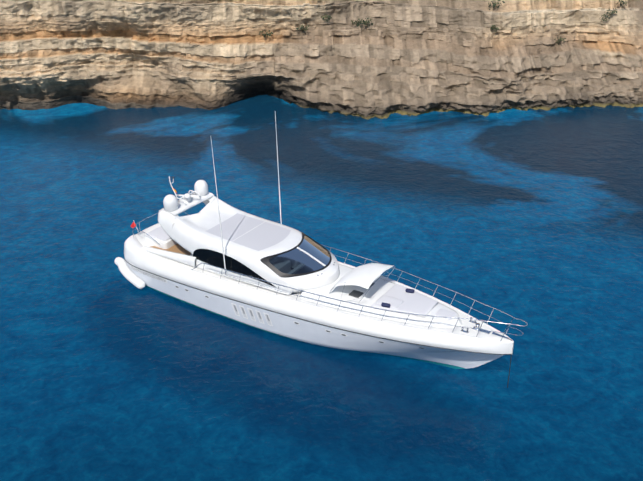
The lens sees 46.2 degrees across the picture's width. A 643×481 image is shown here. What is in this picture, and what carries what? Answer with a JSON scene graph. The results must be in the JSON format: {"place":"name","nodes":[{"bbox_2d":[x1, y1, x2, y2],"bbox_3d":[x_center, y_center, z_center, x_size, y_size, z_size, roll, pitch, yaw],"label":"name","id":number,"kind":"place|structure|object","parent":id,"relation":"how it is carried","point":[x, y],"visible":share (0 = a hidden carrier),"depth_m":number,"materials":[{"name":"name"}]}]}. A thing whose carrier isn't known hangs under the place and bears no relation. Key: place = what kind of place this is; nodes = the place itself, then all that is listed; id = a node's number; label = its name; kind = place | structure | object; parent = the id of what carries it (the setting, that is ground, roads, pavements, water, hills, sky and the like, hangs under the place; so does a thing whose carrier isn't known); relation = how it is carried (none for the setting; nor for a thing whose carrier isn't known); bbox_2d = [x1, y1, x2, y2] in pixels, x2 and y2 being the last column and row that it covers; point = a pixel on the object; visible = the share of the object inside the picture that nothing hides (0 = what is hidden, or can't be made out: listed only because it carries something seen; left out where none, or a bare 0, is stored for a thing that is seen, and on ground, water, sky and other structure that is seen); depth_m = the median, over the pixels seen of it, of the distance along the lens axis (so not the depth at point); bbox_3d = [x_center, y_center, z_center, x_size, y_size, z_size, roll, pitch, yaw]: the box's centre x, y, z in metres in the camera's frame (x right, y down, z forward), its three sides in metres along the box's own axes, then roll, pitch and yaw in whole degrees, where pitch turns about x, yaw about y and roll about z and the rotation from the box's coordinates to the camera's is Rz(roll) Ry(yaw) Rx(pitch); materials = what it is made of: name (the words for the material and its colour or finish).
{"place":"outdoors","nodes":[
{"label":"outdoors","id":0,"kind":"place"},
{"bbox_2d":[0,95,642,480],"bbox_3d":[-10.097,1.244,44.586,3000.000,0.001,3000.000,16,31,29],"label":"sea water","id":1,"kind":"structure","parent":0,"point":[532,218],"depth_m":40.72,"materials":[{"name":"blue liquid"}]},
{"bbox_2d":[114,114,527,387],"bbox_3d":[-0.928,-0.044,37.098,22.936,10.643,5.670,16,31,29],"label":"yacht","id":2,"kind":"object","parent":1,"relation":"on","point":[217,256],"visible":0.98,"depth_m":36.90,"materials":[{"name":"paint"}]},
{"bbox_2d":[0,0,642,119],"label":"rock cliff","id":3,"kind":"structure","parent":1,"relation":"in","point":[369,59],"depth_m":72.57,"materials":[{"name":"stone"}]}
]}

